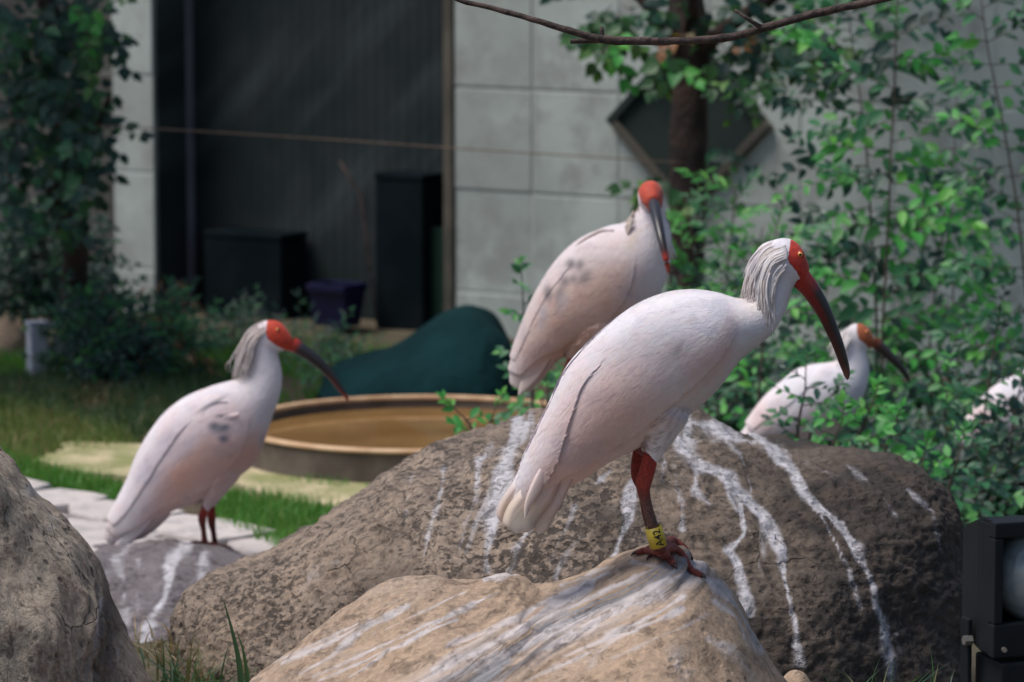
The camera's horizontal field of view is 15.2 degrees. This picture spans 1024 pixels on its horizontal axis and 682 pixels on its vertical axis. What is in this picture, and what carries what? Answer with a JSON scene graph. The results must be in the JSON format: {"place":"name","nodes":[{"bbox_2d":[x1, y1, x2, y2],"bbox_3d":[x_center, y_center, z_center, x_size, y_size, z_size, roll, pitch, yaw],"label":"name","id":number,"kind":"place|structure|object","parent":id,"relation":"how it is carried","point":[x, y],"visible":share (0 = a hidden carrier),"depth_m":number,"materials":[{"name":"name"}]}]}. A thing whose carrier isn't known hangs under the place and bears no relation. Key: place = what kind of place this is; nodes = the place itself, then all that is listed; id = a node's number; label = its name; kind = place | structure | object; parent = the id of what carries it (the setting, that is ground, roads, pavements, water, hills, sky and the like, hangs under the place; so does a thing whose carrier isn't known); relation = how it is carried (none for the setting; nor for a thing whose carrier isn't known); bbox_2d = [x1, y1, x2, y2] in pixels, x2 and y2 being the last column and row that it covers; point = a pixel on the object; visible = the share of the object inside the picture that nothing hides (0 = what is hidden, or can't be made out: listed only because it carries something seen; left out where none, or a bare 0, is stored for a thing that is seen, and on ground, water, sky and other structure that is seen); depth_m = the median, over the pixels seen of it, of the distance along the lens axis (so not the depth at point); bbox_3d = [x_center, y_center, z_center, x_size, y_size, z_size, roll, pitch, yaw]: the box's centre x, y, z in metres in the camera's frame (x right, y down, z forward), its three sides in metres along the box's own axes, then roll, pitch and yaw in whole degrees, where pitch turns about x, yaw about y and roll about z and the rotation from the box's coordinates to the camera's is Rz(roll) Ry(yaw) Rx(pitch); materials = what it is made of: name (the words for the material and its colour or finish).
{"place":"outdoors","nodes":[
{"label":"outdoors","id":0,"kind":"place"},
{"bbox_2d":[0,341,73,376],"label":"grass","id":1,"kind":"structure","parent":0,"point":[7,360],"depth_m":13.78,"materials":[{"name":"green plant"}]},
{"bbox_2d":[0,390,146,468],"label":"grass","id":2,"kind":"structure","parent":0,"point":[16,419],"depth_m":12.23,"materials":[{"name":"green plant"}]},
{"bbox_2d":[0,353,239,456],"bbox_3d":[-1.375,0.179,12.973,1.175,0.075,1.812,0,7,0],"label":"grass","id":3,"kind":"structure","parent":0,"point":[181,380],"depth_m":13.08,"materials":[{"name":"green plant"}]},
{"bbox_2d":[0,303,995,681],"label":"ground","id":4,"kind":"structure","parent":0,"point":[366,327],"depth_m":13.68,"materials":[{"name":"green plant"}]},
{"bbox_2d":[0,321,25,358],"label":"stone","id":5,"kind":"object","parent":4,"relation":"on","point":[12,336],"visible":0.47,"depth_m":14.03,"materials":[{"name":"beige stone"}]},
{"bbox_2d":[24,320,49,374],"bbox_3d":[-1.688,0.024,13.648,0.074,0.190,0.074,-3,8,-23],"label":"bollard","id":6,"kind":"object","parent":4,"relation":"on","point":[35,344],"visible":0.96,"depth_m":13.62,"materials":[{"name":"grey metal"}]},
{"bbox_2d":[1,443,125,499],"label":"grass","id":7,"kind":"structure","parent":4,"relation":"on","point":[79,481],"depth_m":11.29,"materials":[{"name":"green plant"}]},
{"bbox_2d":[0,192,148,343],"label":"shrub","id":8,"kind":"object","parent":4,"relation":"on","point":[27,283],"visible":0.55,"depth_m":14.20,"materials":[{"name":"green plant"}]},
{"bbox_2d":[0,447,152,681],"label":"boulder","id":9,"kind":"object","parent":4,"relation":"on","point":[61,619],"visible":1,"depth_m":7.06,"materials":[{"name":"grey stone"}]},
{"bbox_2d":[0,0,155,359],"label":"tree","id":10,"kind":"object","parent":4,"relation":"on","point":[70,145],"visible":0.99,"depth_m":13.04,"materials":[{"name":"green plant"}]},
{"bbox_2d":[20,265,183,388],"bbox_3d":[-1.437,-0.046,13.594,0.630,0.506,0.681,6,9,37],"label":"shrub","id":11,"kind":"object","parent":4,"relation":"on","point":[102,340],"visible":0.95,"depth_m":13.49,"materials":[{"name":"green plant"}]},
{"bbox_2d":[27,478,276,555],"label":"stone path","id":12,"kind":"structure","parent":4,"relation":"on","point":[85,513],"depth_m":10.46,"materials":[{"name":"grey stone"}]},
{"bbox_2d":[91,274,233,380],"bbox_3d":[-1.268,-0.003,13.679,0.566,0.482,0.709,0,7,0],"label":"shrub","id":13,"kind":"object","parent":4,"relation":"on","point":[176,321],"visible":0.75,"depth_m":13.60,"materials":[{"name":"green plant"}]},
{"bbox_2d":[94,539,245,642],"bbox_3d":[-0.862,0.639,9.523,0.557,0.180,1.148,0,7,0],"label":"boulder","id":14,"kind":"object","parent":4,"relation":"on","point":[153,579],"visible":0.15,"depth_m":9.44,"materials":[{"name":"grey stone"}]},
{"bbox_2d":[103,320,347,549],"bbox_3d":[-0.740,0.266,9.915,0.638,0.643,0.178,0,7,0],"label":"ibis","id":15,"kind":"object","parent":14,"relation":"on","point":[204,446],"visible":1,"depth_m":9.86,"materials":[{"name":"white"}]},
{"bbox_2d":[131,601,215,677],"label":"grass tuft","id":16,"kind":"object","parent":4,"relation":"on","point":[160,643],"visible":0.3,"depth_m":7.95,"materials":[{"name":"plant"}]},
{"bbox_2d":[24,441,346,499],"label":"grass","id":17,"kind":"structure","parent":4,"relation":"on","point":[130,466],"depth_m":11.43,"materials":[{"name":"green plant"}]},
{"bbox_2d":[133,631,256,681],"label":"grass tuft","id":18,"kind":"object","parent":4,"relation":"on","point":[172,678],"visible":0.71,"depth_m":7.73,"materials":[{"name":"plant"}]},
{"bbox_2d":[34,442,369,507],"bbox_3d":[-0.734,0.424,11.407,1.790,0.060,0.635,6,9,38],"label":"sand patch","id":19,"kind":"object","parent":4,"relation":"on","point":[117,454],"visible":0.25,"depth_m":11.42,"materials":[{"name":"beige sand"}]},
{"bbox_2d":[291,470,367,486],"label":"grass","id":20,"kind":"structure","parent":19,"relation":"on","point":[329,484],"depth_m":11.24,"materials":[{"name":"green plant"}]},
{"bbox_2d":[223,599,243,681],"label":"tall grass","id":21,"kind":"structure","parent":4,"relation":"on","point":[239,665],"depth_m":7.30,"materials":[{"name":"green plant"}]},
{"bbox_2d":[236,630,248,681],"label":"tall grass","id":22,"kind":"structure","parent":4,"relation":"on","point":[246,668],"depth_m":7.35,"materials":[{"name":"green plant"}]},
{"bbox_2d":[204,226,306,319],"bbox_3d":[-1.031,-0.259,15.447,0.388,0.372,0.182,5,9,33],"label":"cabinet","id":23,"kind":"object","parent":4,"relation":"on","point":[272,263],"visible":0.82,"depth_m":15.36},
{"bbox_2d":[176,284,353,362],"bbox_3d":[-0.922,-0.015,14.301,0.761,0.409,0.698,0,7,0],"label":"shrub","id":24,"kind":"object","parent":4,"relation":"on","point":[240,323],"visible":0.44,"depth_m":14.27,"materials":[{"name":"green plant"}]},
{"bbox_2d":[198,481,339,545],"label":"grass","id":25,"kind":"structure","parent":4,"relation":"on","point":[283,518],"depth_m":10.64,"materials":[{"name":"green plant"}]},
{"bbox_2d":[183,327,398,404],"bbox_3d":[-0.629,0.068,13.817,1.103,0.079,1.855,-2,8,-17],"label":"shrub","id":26,"kind":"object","parent":4,"relation":"on","point":[314,391],"depth_m":13.84,"materials":[{"name":"green plant"}]},
{"bbox_2d":[280,305,382,391],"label":"shrub","id":27,"kind":"object","parent":4,"relation":"on","point":[330,347],"visible":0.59,"depth_m":13.12,"materials":[{"name":"green plant"}]},
{"bbox_2d":[306,280,366,327],"bbox_3d":[-0.683,-0.144,14.971,0.183,0.166,0.160,5,9,33],"label":"plant pot","id":28,"kind":"object","parent":4,"relation":"on","point":[331,298],"visible":1,"depth_m":14.92,"materials":[{"name":"plastic"}]},
{"bbox_2d":[339,160,377,322],"bbox_3d":[-0.586,-0.394,15.112,0.050,0.607,0.404,-3,8,-23],"label":"stick","id":29,"kind":"object","parent":4,"relation":"on","point":[364,226],"visible":1,"depth_m":15.10,"materials":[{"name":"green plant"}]},
{"bbox_2d":[252,394,545,482],"bbox_3d":[-0.274,0.321,11.789,1.164,0.156,1.159,0,7,0],"label":"water basin","id":30,"kind":"object","parent":4,"relation":"on","point":[363,439],"visible":0.46,"depth_m":11.82,"materials":[{"name":"concrete"}]},
{"bbox_2d":[375,170,442,329],"bbox_3d":[-0.397,-0.341,15.034,0.230,0.641,0.162,5,9,33],"label":"cabinet","id":31,"kind":"object","parent":4,"relation":"on","point":[409,209],"visible":0.71,"depth_m":14.96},
{"bbox_2d":[317,305,521,399],"bbox_3d":[-0.313,0.062,12.964,0.698,0.350,0.846,0,7,0],"label":"covered heap","id":32,"kind":"object","parent":4,"relation":"on","point":[450,351],"visible":0.73,"depth_m":12.70,"materials":[{"name":"teal fabric"}]},
{"bbox_2d":[431,227,443,319],"bbox_3d":[-0.306,-0.244,14.973,0.120,0.403,0.025,5,9,33],"label":"green board","id":33,"kind":"object","parent":4,"relation":"on","point":[437,283],"visible":0.42,"depth_m":14.94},
{"bbox_2d":[435,385,511,434],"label":"seedling","id":34,"kind":"object","parent":4,"relation":"on","point":[456,421],"visible":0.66,"depth_m":9.90,"materials":[{"name":"green plant"}]},
{"bbox_2d":[0,0,1023,380],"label":"block wall","id":35,"kind":"structure","parent":4,"relation":"on","point":[444,74],"depth_m":14.97,"materials":[{"name":"grey concrete"}]},
{"bbox_2d":[606,55,772,198],"bbox_3d":[0.648,-0.801,14.109,0.692,0.692,0.040,5,9,33],"label":"diamond panel","id":36,"kind":"object","parent":35,"relation":"attached to","point":[640,126],"visible":0.47,"depth_m":14.16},
{"bbox_2d":[249,544,787,681],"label":"boulder","id":37,"kind":"object","parent":4,"relation":"on","point":[625,616],"visible":1,"depth_m":6.57,"materials":[{"name":"beige stone"}]},
{"bbox_2d":[496,238,849,578],"bbox_3d":[0.277,0.116,6.643,0.611,0.594,0.226,0,7,0],"label":"ibis","id":38,"kind":"object","parent":37,"relation":"on","point":[643,380],"visible":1,"depth_m":6.57,"materials":[{"name":"white"}]},
{"bbox_2d":[492,254,564,414],"bbox_3d":[0.069,0.056,10.458,0.196,0.551,0.429,-1,7,-9],"label":"seedling","id":39,"kind":"object","parent":4,"relation":"on","point":[550,377],"visible":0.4,"depth_m":10.59,"materials":[{"name":"green plant"}]},
{"bbox_2d":[509,365,563,416],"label":"shrub","id":40,"kind":"object","parent":4,"relation":"on","point":[527,394],"visible":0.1,"depth_m":10.86,"materials":[{"name":"green plant"}]},
{"bbox_2d":[168,407,963,681],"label":"boulder","id":41,"kind":"object","parent":4,"relation":"on","point":[843,560],"visible":0.69,"depth_m":7.74,"materials":[{"name":"grey stone"}]},
{"bbox_2d":[508,181,676,395],"bbox_3d":[0.240,-0.023,9.198,0.523,0.732,0.224,7,10,42],"label":"ibis","id":42,"kind":"object","parent":41,"relation":"on","point":[592,284],"visible":0.84,"depth_m":9.13,"materials":[{"name":"white"}]},
{"bbox_2d":[539,0,874,408],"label":"tree","id":43,"kind":"object","parent":4,"relation":"on","point":[693,71],"visible":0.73,"depth_m":12.69,"materials":[{"name":"green plant"}]},
{"bbox_2d":[0,120,685,163],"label":"cable","id":44,"kind":"object","parent":43,"relation":"attached to","point":[371,142],"visible":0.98,"depth_m":12.98,"materials":[{"name":"metal"}]},
{"bbox_2d":[660,148,801,411],"bbox_3d":[0.626,-0.158,12.196,0.490,0.896,0.732,3,8,21],"label":"bush","id":45,"kind":"object","parent":4,"relation":"on","point":[730,228],"visible":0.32,"depth_m":12.23,"materials":[{"name":"green plant"}]},
{"bbox_2d":[698,337,814,432],"bbox_3d":[0.769,0.167,12.179,0.631,0.512,0.660,4,8,30],"label":"shrub","id":46,"kind":"object","parent":4,"relation":"on","point":[745,402],"visible":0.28,"depth_m":12.03,"materials":[{"name":"green plant"}]},
{"bbox_2d":[701,184,888,431],"bbox_3d":[0.772,0.017,11.249,0.647,0.992,0.777,-2,8,-16],"label":"sapling","id":47,"kind":"object","parent":4,"relation":"on","point":[773,350],"visible":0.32,"depth_m":11.01,"materials":[{"name":"green plant"}]},
{"bbox_2d":[784,670,810,681],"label":"stone","id":48,"kind":"object","parent":4,"relation":"on","point":[795,676],"visible":0.88,"depth_m":7.03,"materials":[{"name":"beige stone"}]},
{"bbox_2d":[760,343,856,440],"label":"seedling","id":49,"kind":"object","parent":4,"relation":"on","point":[821,407],"visible":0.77,"depth_m":9.55,"materials":[{"name":"green plant"}]},
{"bbox_2d":[741,323,910,441],"bbox_3d":[0.822,0.262,10.168,0.467,0.619,0.160,0,7,0],"label":"ibis","id":50,"kind":"object","parent":4,"relation":"on","point":[859,340],"visible":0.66,"depth_m":10.11,"materials":[{"name":"white"}]},
{"bbox_2d":[794,374,923,454],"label":"seedling","id":51,"kind":"object","parent":4,"relation":"on","point":[884,428],"visible":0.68,"depth_m":9.59,"materials":[{"name":"green plant"}]},
{"bbox_2d":[811,351,954,425],"bbox_3d":[1.178,0.228,12.511,0.646,0.423,0.532,5,9,32],"label":"shrub","id":52,"kind":"object","parent":4,"relation":"on","point":[893,391],"visible":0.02,"depth_m":12.42,"materials":[{"name":"green plant"}]},
{"bbox_2d":[824,363,952,468],"bbox_3d":[1.010,0.312,10.923,0.599,0.461,0.683,0,7,0],"label":"shrub","id":53,"kind":"object","parent":4,"relation":"on","point":[905,426],"visible":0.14,"depth_m":10.94,"materials":[{"name":"green plant"}]},
{"bbox_2d":[765,0,1012,438],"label":"sapling","id":54,"kind":"object","parent":4,"relation":"on","point":[806,38],"visible":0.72,"depth_m":11.23,"materials":[{"name":"green plant"}]},
{"bbox_2d":[817,649,972,681],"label":"grass tuft","id":55,"kind":"object","parent":4,"relation":"on","point":[932,669],"visible":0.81,"depth_m":7.06,"materials":[{"name":"green plant"}]},
{"bbox_2d":[838,56,1023,440],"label":"sapling","id":56,"kind":"object","parent":4,"relation":"on","point":[934,148],"visible":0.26,"depth_m":11.89,"materials":[{"name":"green plant"}]},
{"bbox_2d":[902,418,991,489],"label":"seedling","id":57,"kind":"object","parent":4,"relation":"on","point":[919,451],"visible":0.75,"depth_m":9.68,"materials":[{"name":"green plant"}]},
{"bbox_2d":[918,440,976,522],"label":"shrub","id":58,"kind":"object","parent":4,"relation":"on","point":[929,455],"depth_m":10.56,"materials":[{"name":"green plant"}]},
{"bbox_2d":[888,203,1023,463],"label":"sapling","id":59,"kind":"object","parent":4,"relation":"on","point":[937,253],"visible":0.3,"depth_m":11.57,"materials":[{"name":"green plant"}]},
{"bbox_2d":[890,304,1023,517],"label":"sapling","id":60,"kind":"object","parent":4,"relation":"on","point":[1015,404],"visible":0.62,"depth_m":10.10,"materials":[{"name":"green plant"}]},
{"bbox_2d":[913,408,1023,527],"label":"shrub","id":61,"kind":"object","parent":4,"relation":"on","point":[1001,490],"visible":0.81,"depth_m":9.91,"materials":[{"name":"green plant"}]},
{"bbox_2d":[928,0,1023,445],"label":"sapling","id":62,"kind":"object","parent":4,"relation":"on","point":[955,271],"visible":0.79,"depth_m":11.00,"materials":[{"name":"green plant"}]},
{"bbox_2d":[955,369,1023,447],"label":"ibis","id":63,"kind":"object","parent":4,"relation":"on","point":[1006,391],"visible":0.29,"depth_m":10.61,"materials":[{"name":"white"}]},
{"bbox_2d":[960,515,1023,681],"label":"floodlight","id":64,"kind":"object","parent":4,"relation":"on","point":[992,623],"visible":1,"depth_m":6.28,"materials":[{"name":"black metal"}]},
{"bbox_2d":[454,0,891,45],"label":"branch","id":65,"kind":"object","parent":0,"point":[588,37],"visible":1,"depth_m":6.89,"materials":[{"name":"brown plant"}]},
{"bbox_2d":[708,393,1018,522],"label":"grass","id":66,"kind":"structure","parent":0,"point":[950,428],"depth_m":12.25,"materials":[{"name":"green plant"}]}
]}

